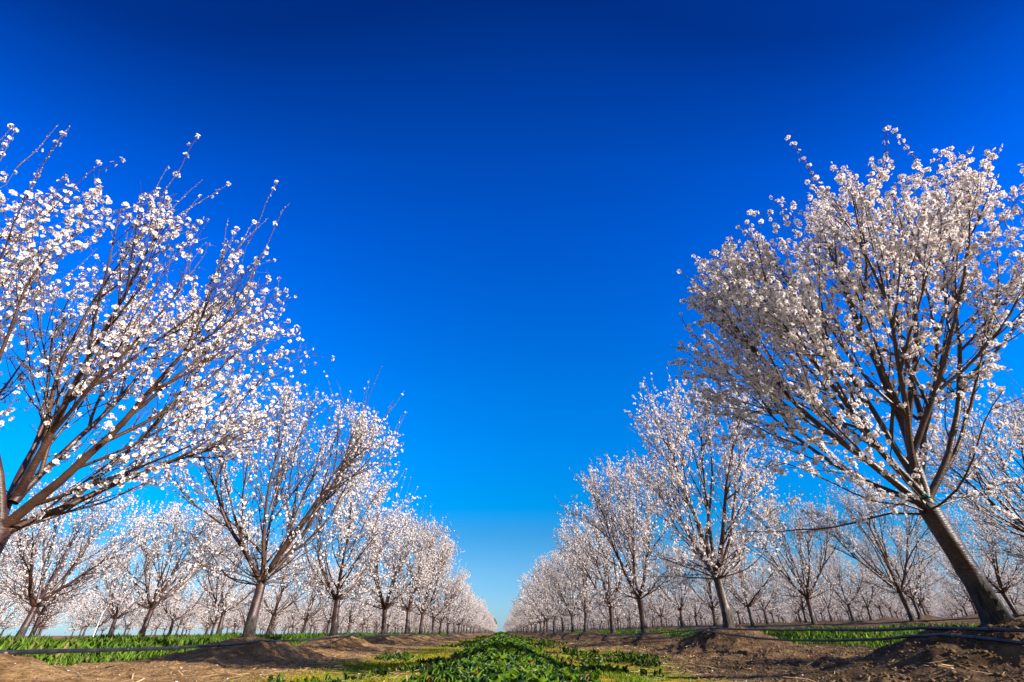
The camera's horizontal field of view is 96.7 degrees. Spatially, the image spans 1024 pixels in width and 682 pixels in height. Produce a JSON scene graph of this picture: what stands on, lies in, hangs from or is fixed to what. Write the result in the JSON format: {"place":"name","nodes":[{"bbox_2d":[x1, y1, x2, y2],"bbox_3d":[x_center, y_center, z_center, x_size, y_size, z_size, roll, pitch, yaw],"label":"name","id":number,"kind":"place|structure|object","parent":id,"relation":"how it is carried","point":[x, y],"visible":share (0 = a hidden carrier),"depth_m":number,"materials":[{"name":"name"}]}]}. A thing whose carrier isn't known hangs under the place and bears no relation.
{"place":"outdoors","nodes":[
{"label":"outdoors","id":0,"kind":"place"},
{"bbox_2d":[0,613,1023,681],"bbox_3d":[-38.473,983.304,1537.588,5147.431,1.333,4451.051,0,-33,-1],"label":"ground","id":1,"kind":"structure","parent":0,"point":[273,651],"depth_m":4.42,"materials":[{"name":"soil"}]},
{"bbox_2d":[0,579,36,627],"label":"almond tree","id":2,"kind":"object","parent":1,"relation":"on","point":[3,600],"visible":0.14,"depth_m":34.62,"materials":[{"name":"white plant"}]},
{"bbox_2d":[0,531,38,597],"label":"almond tree","id":3,"kind":"object","parent":1,"relation":"on","point":[13,556],"visible":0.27,"depth_m":14.97,"materials":[{"name":"white plant"}]},
{"bbox_2d":[0,599,41,637],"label":"almond tree","id":4,"kind":"object","parent":1,"relation":"on","point":[10,626],"visible":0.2,"depth_m":40.98,"materials":[{"name":"white plant"}]},
{"bbox_2d":[0,565,45,630],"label":"almond tree","id":5,"kind":"object","parent":1,"relation":"on","point":[2,613],"visible":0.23,"depth_m":27.97,"materials":[{"name":"white plant"}]},
{"bbox_2d":[0,545,45,618],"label":"almond tree","id":6,"kind":"object","parent":1,"relation":"on","point":[9,581],"visible":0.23,"depth_m":21.84,"materials":[{"name":"white plant"}]},
{"bbox_2d":[13,585,77,636],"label":"almond tree","id":7,"kind":"object","parent":1,"relation":"on","point":[39,628],"visible":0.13,"depth_m":30.88,"materials":[{"name":"white plant"}]},
{"bbox_2d":[0,572,94,637],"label":"almond tree","id":8,"kind":"object","parent":1,"relation":"on","point":[44,619],"visible":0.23,"depth_m":23.86,"materials":[{"name":"white plant"}]},
{"bbox_2d":[0,522,119,637],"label":"almond tree","id":9,"kind":"object","parent":1,"relation":"on","point":[41,614],"visible":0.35,"depth_m":17.58,"materials":[{"name":"white plant"}]},
{"bbox_2d":[60,597,107,636],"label":"almond tree","id":10,"kind":"object","parent":1,"relation":"on","point":[75,609],"visible":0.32,"depth_m":41.09,"materials":[{"name":"white plant"}]},
{"bbox_2d":[0,454,170,638],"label":"almond tree","id":11,"kind":"object","parent":1,"relation":"on","point":[36,602],"visible":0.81,"depth_m":10.74,"materials":[{"name":"white plant"}]},
{"bbox_2d":[64,582,118,636],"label":"almond tree","id":12,"kind":"object","parent":1,"relation":"on","point":[83,619],"visible":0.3,"depth_m":34.18,"materials":[{"name":"white plant"}]},
{"bbox_2d":[71,573,145,635],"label":"almond tree","id":13,"kind":"object","parent":1,"relation":"on","point":[95,622],"visible":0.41,"depth_m":27.33,"materials":[{"name":"white plant"}]},
{"bbox_2d":[70,540,189,635],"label":"almond tree","id":14,"kind":"object","parent":1,"relation":"on","point":[113,614],"visible":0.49,"depth_m":20.65,"materials":[{"name":"white plant"}]},
{"bbox_2d":[109,590,150,634],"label":"almond tree","id":15,"kind":"object","parent":1,"relation":"on","point":[128,626],"visible":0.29,"depth_m":37.90,"materials":[{"name":"white plant"}]},
{"bbox_2d":[132,582,186,634],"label":"almond tree","id":16,"kind":"object","parent":1,"relation":"on","point":[139,623],"visible":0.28,"depth_m":31.00,"materials":[{"name":"white plant"}]},
{"bbox_2d":[0,123,334,554],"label":"almond tree","id":17,"kind":"object","parent":1,"relation":"on","point":[26,479],"visible":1,"depth_m":3.76,"materials":[{"name":"white plant"}]},
{"bbox_2d":[85,478,260,636],"bbox_3d":[-11.043,6.757,14.419,3.869,4.656,4.067,2,-33,0],"label":"almond tree","id":18,"kind":"object","parent":1,"relation":"on","point":[153,604],"visible":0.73,"depth_m":14.14,"materials":[{"name":"white plant"}]},
{"bbox_2d":[141,554,226,633],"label":"almond tree","id":19,"kind":"object","parent":1,"relation":"on","point":[173,615],"visible":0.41,"depth_m":24.17,"materials":[{"name":"white plant"}]},
{"bbox_2d":[162,588,212,634],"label":"almond tree","id":20,"kind":"object","parent":1,"relation":"on","point":[186,619],"visible":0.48,"depth_m":34.72,"materials":[{"name":"white plant"}]},
{"bbox_2d":[185,592,236,635],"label":"almond tree","id":21,"kind":"object","parent":1,"relation":"on","point":[205,624],"visible":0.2,"depth_m":37.85,"materials":[{"name":"white plant"}]},
{"bbox_2d":[188,572,254,634],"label":"almond tree","id":22,"kind":"object","parent":1,"relation":"on","point":[213,623],"visible":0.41,"depth_m":27.64,"materials":[{"name":"white plant"}]},
{"bbox_2d":[0,631,451,665],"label":"grass","id":23,"kind":"structure","parent":1,"relation":"on","point":[74,642],"depth_m":6.58,"materials":[{"name":"green plant"}]},
{"bbox_2d":[0,633,472,654],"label":"irrigation hose","id":24,"kind":"object","parent":1,"relation":"on","point":[52,651],"visible":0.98,"depth_m":4.17,"materials":[{"name":"black plastic"}]},
{"bbox_2d":[176,506,300,634],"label":"almond tree","id":25,"kind":"object","parent":1,"relation":"on","point":[221,604],"visible":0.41,"depth_m":17.18,"materials":[{"name":"white plant"}]},
{"bbox_2d":[217,586,262,630],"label":"almond tree","id":26,"kind":"object","parent":1,"relation":"on","point":[237,625],"visible":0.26,"depth_m":41.43,"materials":[{"name":"white plant"}]},
{"bbox_2d":[225,581,278,624],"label":"almond tree","id":27,"kind":"object","parent":1,"relation":"on","point":[243,618],"visible":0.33,"depth_m":31.25,"materials":[{"name":"white plant"}]},
{"bbox_2d":[128,357,406,637],"bbox_3d":[-4.023,2.566,7.734,3.875,4.436,3.686,10,-35,-22],"label":"almond tree","id":28,"kind":"object","parent":1,"relation":"on","point":[264,575],"visible":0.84,"depth_m":7.31,"materials":[{"name":"white plant"}]},
{"bbox_2d":[257,581,291,632],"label":"almond tree","id":29,"kind":"object","parent":1,"relation":"on","point":[274,622],"visible":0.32,"depth_m":34.64,"materials":[{"name":"white plant"}]},
{"bbox_2d":[237,528,332,633],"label":"almond tree","id":30,"kind":"object","parent":1,"relation":"on","point":[276,609],"visible":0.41,"depth_m":21.14,"materials":[{"name":"white plant"}]},
{"bbox_2d":[276,592,317,634],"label":"almond tree","id":31,"kind":"object","parent":1,"relation":"on","point":[292,622],"visible":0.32,"depth_m":38.00,"materials":[{"name":"white plant"}]},
{"bbox_2d":[272,555,345,633],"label":"almond tree","id":32,"kind":"object","parent":1,"relation":"on","point":[311,617],"visible":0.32,"depth_m":24.57,"materials":[{"name":"white plant"}]},
{"bbox_2d":[293,592,333,633],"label":"almond tree","id":33,"kind":"object","parent":1,"relation":"on","point":[312,624],"visible":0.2,"depth_m":41.62,"materials":[{"name":"white plant"}]},
{"bbox_2d":[303,558,359,632],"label":"almond tree","id":34,"kind":"object","parent":1,"relation":"on","point":[328,621],"visible":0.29,"depth_m":27.92,"materials":[{"name":"white plant"}]},
{"bbox_2d":[276,451,421,635],"bbox_3d":[-3.872,4.719,10.942,3.369,4.205,4.040,3,-33,-5],"label":"almond tree","id":35,"kind":"object","parent":1,"relation":"on","point":[339,594],"visible":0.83,"depth_m":10.32,"materials":[{"name":"white plant"}]},
{"bbox_2d":[333,574,385,632],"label":"almond tree","id":36,"kind":"object","parent":1,"relation":"on","point":[350,621],"visible":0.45,"depth_m":31.38,"materials":[{"name":"white plant"}]},
{"bbox_2d":[341,580,384,632],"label":"almond tree","id":37,"kind":"object","parent":1,"relation":"on","point":[363,609],"visible":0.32,"depth_m":35.02,"materials":[{"name":"white plant"}]},
{"bbox_2d":[364,591,400,631],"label":"almond tree","id":38,"kind":"object","parent":1,"relation":"on","point":[376,623],"visible":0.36,"depth_m":38.49,"materials":[{"name":"white plant"}]},
{"bbox_2d":[369,589,413,632],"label":"almond tree","id":39,"kind":"object","parent":1,"relation":"on","point":[391,622],"visible":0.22,"depth_m":42.02,"materials":[{"name":"white plant"}]},
{"bbox_2d":[342,486,455,633],"bbox_3d":[-3.650,6.903,14.528,3.728,4.403,4.161,1,-33,-2],"label":"almond tree","id":40,"kind":"object","parent":1,"relation":"on","point":[385,606],"visible":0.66,"depth_m":13.98,"materials":[{"name":"white plant"}]},
{"bbox_2d":[357,506,459,633],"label":"almond tree","id":41,"kind":"object","parent":1,"relation":"on","point":[408,607],"visible":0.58,"depth_m":17.87,"materials":[{"name":"white plant"}]},
{"bbox_2d":[380,530,464,633],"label":"almond tree","id":42,"kind":"object","parent":1,"relation":"on","point":[422,610],"visible":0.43,"depth_m":21.11,"materials":[{"name":"white plant"}]},
{"bbox_2d":[405,548,471,633],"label":"almond tree","id":43,"kind":"object","parent":1,"relation":"on","point":[462,577],"visible":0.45,"depth_m":24.84,"materials":[{"name":"white plant"}]},
{"bbox_2d":[415,569,466,633],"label":"almond tree","id":44,"kind":"object","parent":1,"relation":"on","point":[443,603],"visible":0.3,"depth_m":28.01,"materials":[{"name":"white plant"}]},
{"bbox_2d":[432,582,472,632],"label":"almond tree","id":45,"kind":"object","parent":1,"relation":"on","point":[464,598],"visible":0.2,"depth_m":35.09,"materials":[{"name":"white plant"}]},
{"bbox_2d":[436,574,474,633],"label":"almond tree","id":46,"kind":"object","parent":1,"relation":"on","point":[460,603],"visible":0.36,"depth_m":31.70,"materials":[{"name":"white plant"}]},
{"bbox_2d":[442,593,478,632],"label":"almond tree","id":47,"kind":"object","parent":1,"relation":"on","point":[464,617],"visible":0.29,"depth_m":38.39,"materials":[{"name":"white plant"}]},
{"bbox_2d":[452,581,482,632],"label":"almond tree","id":48,"kind":"object","parent":1,"relation":"on","point":[471,606],"visible":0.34,"depth_m":42.56,"materials":[{"name":"white plant"}]},
{"bbox_2d":[226,634,713,681],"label":"weeds","id":49,"kind":"object","parent":1,"relation":"on","point":[638,659],"visible":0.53,"depth_m":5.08,"materials":[{"name":"green plant"}]},
{"bbox_2d":[456,583,486,632],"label":"almond tree","id":50,"kind":"object","parent":1,"relation":"on","point":[479,608],"visible":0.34,"depth_m":46.25,"materials":[{"name":"white plant"}]},
{"bbox_2d":[402,631,617,681],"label":"leafy weeds","id":51,"kind":"object","parent":1,"relation":"on","point":[500,656],"visible":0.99,"depth_m":3.09,"materials":[{"name":"green plant"}]},
{"bbox_2d":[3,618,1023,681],"bbox_3d":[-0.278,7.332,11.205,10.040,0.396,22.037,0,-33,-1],"label":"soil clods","id":52,"kind":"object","parent":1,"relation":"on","point":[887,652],"visible":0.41,"depth_m":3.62,"materials":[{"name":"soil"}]},
{"bbox_2d":[515,569,563,632],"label":"almond tree","id":53,"kind":"object","parent":1,"relation":"on","point":[537,610],"visible":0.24,"depth_m":35.13,"materials":[{"name":"white plant"}]},
{"bbox_2d":[519,574,559,632],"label":"almond tree","id":54,"kind":"object","parent":1,"relation":"on","point":[535,619],"visible":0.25,"depth_m":38.17,"materials":[{"name":"white plant"}]},
{"bbox_2d":[517,571,567,631],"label":"almond tree","id":55,"kind":"object","parent":1,"relation":"on","point":[547,618],"visible":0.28,"depth_m":31.69,"materials":[{"name":"white plant"}]},
{"bbox_2d":[525,562,571,632],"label":"almond tree","id":56,"kind":"object","parent":1,"relation":"on","point":[553,617],"visible":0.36,"depth_m":28.25,"materials":[{"name":"white plant"}]},
{"bbox_2d":[84,641,1023,681],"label":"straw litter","id":57,"kind":"object","parent":1,"relation":"on","point":[730,675],"visible":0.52,"depth_m":3.86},
{"bbox_2d":[529,549,587,631],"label":"almond tree","id":58,"kind":"object","parent":1,"relation":"on","point":[549,581],"visible":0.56,"depth_m":25.05,"materials":[{"name":"white plant"}]},
{"bbox_2d":[539,540,604,632],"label":"almond tree","id":59,"kind":"object","parent":1,"relation":"on","point":[569,608],"visible":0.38,"depth_m":21.16,"materials":[{"name":"white plant"}]},
{"bbox_2d":[546,527,621,631],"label":"almond tree","id":60,"kind":"object","parent":1,"relation":"on","point":[581,580],"visible":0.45,"depth_m":17.75,"materials":[{"name":"white plant"}]},
{"bbox_2d":[551,494,658,633],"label":"almond tree","id":61,"kind":"object","parent":1,"relation":"on","point":[611,605],"visible":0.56,"depth_m":14.36,"materials":[{"name":"white plant"}]},
{"bbox_2d":[588,578,623,628],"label":"almond tree","id":62,"kind":"object","parent":1,"relation":"on","point":[602,613],"visible":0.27,"depth_m":42.98,"materials":[{"name":"white plant"}]},
{"bbox_2d":[588,577,633,628],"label":"almond tree","id":63,"kind":"object","parent":1,"relation":"on","point":[616,617],"visible":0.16,"depth_m":39.61,"materials":[{"name":"white plant"}]},
{"bbox_2d":[229,592,1023,634],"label":"orchard","id":64,"kind":"object","parent":1,"relation":"on","point":[709,622],"visible":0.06,"depth_m":94.25,"materials":[{"name":"plant"}]},
{"bbox_2d":[607,582,646,627],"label":"almond tree","id":65,"kind":"object","parent":1,"relation":"on","point":[627,616],"visible":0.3,"depth_m":36.20,"materials":[{"name":"white plant"}]},
{"bbox_2d":[554,449,704,632],"bbox_3d":[2.948,4.833,11.183,3.398,4.225,3.391,-16,-36,24],"label":"almond tree","id":66,"kind":"object","parent":1,"relation":"on","point":[636,592],"visible":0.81,"depth_m":10.90,"materials":[{"name":"white plant"}]},
{"bbox_2d":[617,574,670,619],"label":"almond tree","id":67,"kind":"object","parent":1,"relation":"on","point":[637,612],"visible":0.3,"depth_m":32.55,"materials":[{"name":"white plant"}]},
{"bbox_2d":[633,568,679,626],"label":"almond tree","id":68,"kind":"object","parent":1,"relation":"on","point":[660,614],"visible":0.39,"depth_m":29.03,"materials":[{"name":"white plant"}]},
{"bbox_2d":[637,536,706,626],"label":"almond tree","id":69,"kind":"object","parent":1,"relation":"on","point":[673,603],"visible":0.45,"depth_m":25.76,"materials":[{"name":"white plant"}]},
{"bbox_2d":[669,574,711,625],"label":"almond tree","id":70,"kind":"object","parent":1,"relation":"on","point":[693,610],"visible":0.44,"depth_m":39.88,"materials":[{"name":"white plant"}]},
{"bbox_2d":[660,529,749,625],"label":"almond tree","id":71,"kind":"object","parent":1,"relation":"on","point":[711,606],"visible":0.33,"depth_m":22.39,"materials":[{"name":"white plant"}]},
{"bbox_2d":[608,366,803,627],"bbox_3d":[3.158,2.386,7.556,3.184,4.292,3.516,-17,-37,25],"label":"almond tree","id":72,"kind":"object","parent":1,"relation":"on","point":[714,568],"visible":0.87,"depth_m":7.19,"materials":[{"name":"white plant"}]},
{"bbox_2d":[693,573,733,617],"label":"almond tree","id":73,"kind":"object","parent":1,"relation":"on","point":[705,609],"visible":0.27,"depth_m":36.58,"materials":[{"name":"white plant"}]},
{"bbox_2d":[704,568,757,623],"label":"almond tree","id":74,"kind":"object","parent":1,"relation":"on","point":[738,611],"visible":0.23,"depth_m":32.79,"materials":[{"name":"white plant"}]},
{"bbox_2d":[680,512,794,625],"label":"almond tree","id":75,"kind":"object","parent":1,"relation":"on","point":[753,599],"visible":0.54,"depth_m":18.59,"materials":[{"name":"white plant"}]},
{"bbox_2d":[730,555,795,623],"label":"almond tree","id":76,"kind":"object","parent":1,"relation":"on","point":[763,608],"visible":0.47,"depth_m":29.55,"materials":[{"name":"white plant"}]},
{"bbox_2d":[746,577,785,622],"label":"almond tree","id":77,"kind":"object","parent":1,"relation":"on","point":[769,612],"visible":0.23,"depth_m":40.19,"materials":[{"name":"white plant"}]},
{"bbox_2d":[533,626,1023,634],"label":"irrigation hose","id":78,"kind":"object","parent":1,"relation":"on","point":[988,629],"visible":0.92,"depth_m":3.64,"materials":[{"name":"black plastic"}]},
{"bbox_2d":[550,630,1023,644],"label":"irrigation hose","id":79,"kind":"object","parent":1,"relation":"on","point":[973,637],"visible":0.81,"depth_m":3.57,"materials":[{"name":"black plastic"}]},
{"bbox_2d":[764,574,815,622],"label":"almond tree","id":80,"kind":"object","parent":1,"relation":"on","point":[797,610],"visible":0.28,"depth_m":36.70,"materials":[{"name":"white plant"}]},
{"bbox_2d":[560,614,1023,630],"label":"irrigation hose","id":81,"kind":"object","parent":1,"relation":"on","point":[828,624],"visible":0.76,"depth_m":13.30,"materials":[{"name":"black plastic"}]},
{"bbox_2d":[732,480,859,623],"bbox_3d":[9.685,7.044,15.588,4.084,4.781,3.973,-9,-34,13],"label":"almond tree","id":82,"kind":"object","parent":1,"relation":"on","point":[807,593],"visible":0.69,"depth_m":15.34,"materials":[{"name":"white plant"}]},
{"bbox_2d":[761,554,830,622],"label":"almond tree","id":83,"kind":"object","parent":1,"relation":"on","point":[803,608],"visible":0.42,"depth_m":25.85,"materials":[{"name":"white plant"}]},
{"bbox_2d":[792,568,842,620],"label":"almond tree","id":84,"kind":"object","parent":1,"relation":"on","point":[828,607],"visible":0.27,"depth_m":33.09,"materials":[{"name":"white plant"}]},
{"bbox_2d":[796,538,881,620],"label":"almond tree","id":85,"kind":"object","parent":1,"relation":"on","point":[859,591],"visible":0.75,"depth_m":22.52,"materials":[{"name":"white plant"}]},
{"bbox_2d":[818,581,859,619],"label":"almond tree","id":86,"kind":"object","parent":1,"relation":"on","point":[846,609],"visible":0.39,"depth_m":40.35,"materials":[{"name":"white plant"}]},
{"bbox_2d":[668,125,1023,626],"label":"almond tree","id":87,"kind":"object","parent":1,"relation":"on","point":[785,320],"visible":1,"depth_m":3.73,"materials":[{"name":"white plant"}]},
{"bbox_2d":[820,554,891,620],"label":"almond tree","id":88,"kind":"object","parent":1,"relation":"on","point":[868,602],"visible":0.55,"depth_m":29.82,"materials":[{"name":"white plant"}]},
{"bbox_2d":[842,572,899,616],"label":"almond tree","id":89,"kind":"object","parent":1,"relation":"on","point":[878,607],"visible":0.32,"depth_m":36.83,"materials":[{"name":"white plant"}]},
{"bbox_2d":[786,463,966,620],"bbox_3d":[9.784,5.411,12.457,3.493,4.090,3.398,-5,-33,7],"label":"almond tree","id":90,"kind":"object","parent":1,"relation":"on","point":[900,589],"visible":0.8,"depth_m":11.97,"materials":[{"name":"white plant"}]},
{"bbox_2d":[857,575,902,617],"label":"almond tree","id":91,"kind":"object","parent":1,"relation":"on","point":[890,609],"visible":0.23,"depth_m":44.12,"materials":[{"name":"white plant"}]},
{"bbox_2d":[850,516,947,618],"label":"almond tree","id":92,"kind":"object","parent":1,"relation":"on","point":[910,594],"visible":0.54,"depth_m":19.20,"materials":[{"name":"white plant"}]},
{"bbox_2d":[869,550,942,617],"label":"almond tree","id":93,"kind":"object","parent":1,"relation":"on","point":[919,600],"visible":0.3,"depth_m":26.25,"materials":[{"name":"white plant"}]},
{"bbox_2d":[875,563,948,614],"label":"almond tree","id":94,"kind":"object","parent":1,"relation":"on","point":[923,609],"visible":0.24,"depth_m":33.24,"materials":[{"name":"white plant"}]},
{"bbox_2d":[874,361,1023,577],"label":"almond tree","id":95,"kind":"object","parent":1,"relation":"on","point":[1007,506],"visible":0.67,"depth_m":8.86,"materials":[{"name":"white plant"}]},
{"bbox_2d":[929,569,971,615],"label":"almond tree","id":96,"kind":"object","parent":1,"relation":"on","point":[959,603],"visible":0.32,"depth_m":37.56,"materials":[{"name":"white plant"}]},
{"bbox_2d":[932,579,970,615],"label":"almond tree","id":97,"kind":"object","parent":1,"relation":"on","point":[946,594],"visible":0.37,"depth_m":44.63,"materials":[{"name":"white plant"}]},
{"bbox_2d":[912,552,1006,613],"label":"almond tree","id":98,"kind":"object","parent":1,"relation":"on","point":[970,601],"visible":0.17,"depth_m":30.06,"materials":[{"name":"white plant"}]},
{"bbox_2d":[907,486,1023,616],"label":"almond tree","id":99,"kind":"object","parent":1,"relation":"on","point":[1001,589],"visible":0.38,"depth_m":15.37,"materials":[{"name":"white plant"}]},
{"bbox_2d":[918,525,1013,606],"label":"almond tree","id":100,"kind":"object","parent":1,"relation":"on","point":[989,567],"visible":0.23,"depth_m":23.58,"materials":[{"name":"white plant"}]},
{"bbox_2d":[973,545,1023,600],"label":"almond tree","id":101,"kind":"object","parent":1,"relation":"on","point":[1013,558],"visible":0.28,"depth_m":27.20,"materials":[{"name":"white plant"}]},
{"bbox_2d":[978,505,1023,578],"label":"almond tree","id":102,"kind":"object","parent":1,"relation":"on","point":[1007,540],"visible":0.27,"depth_m":20.86,"materials":[{"name":"white plant"}]},
{"bbox_2d":[986,563,1023,611],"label":"almond tree","id":103,"kind":"object","parent":1,"relation":"on","point":[1014,603],"visible":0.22,"depth_m":33.35,"materials":[{"name":"white plant"}]},
{"bbox_2d":[0,0,1023,635],"label":"sky","id":104,"kind":"structure","parent":0,"point":[495,208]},
{"bbox_2d":[559,621,978,647],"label":"grass","id":105,"kind":"structure","parent":0,"point":[820,634],"depth_m":8.28,"materials":[{"name":"green plant"}]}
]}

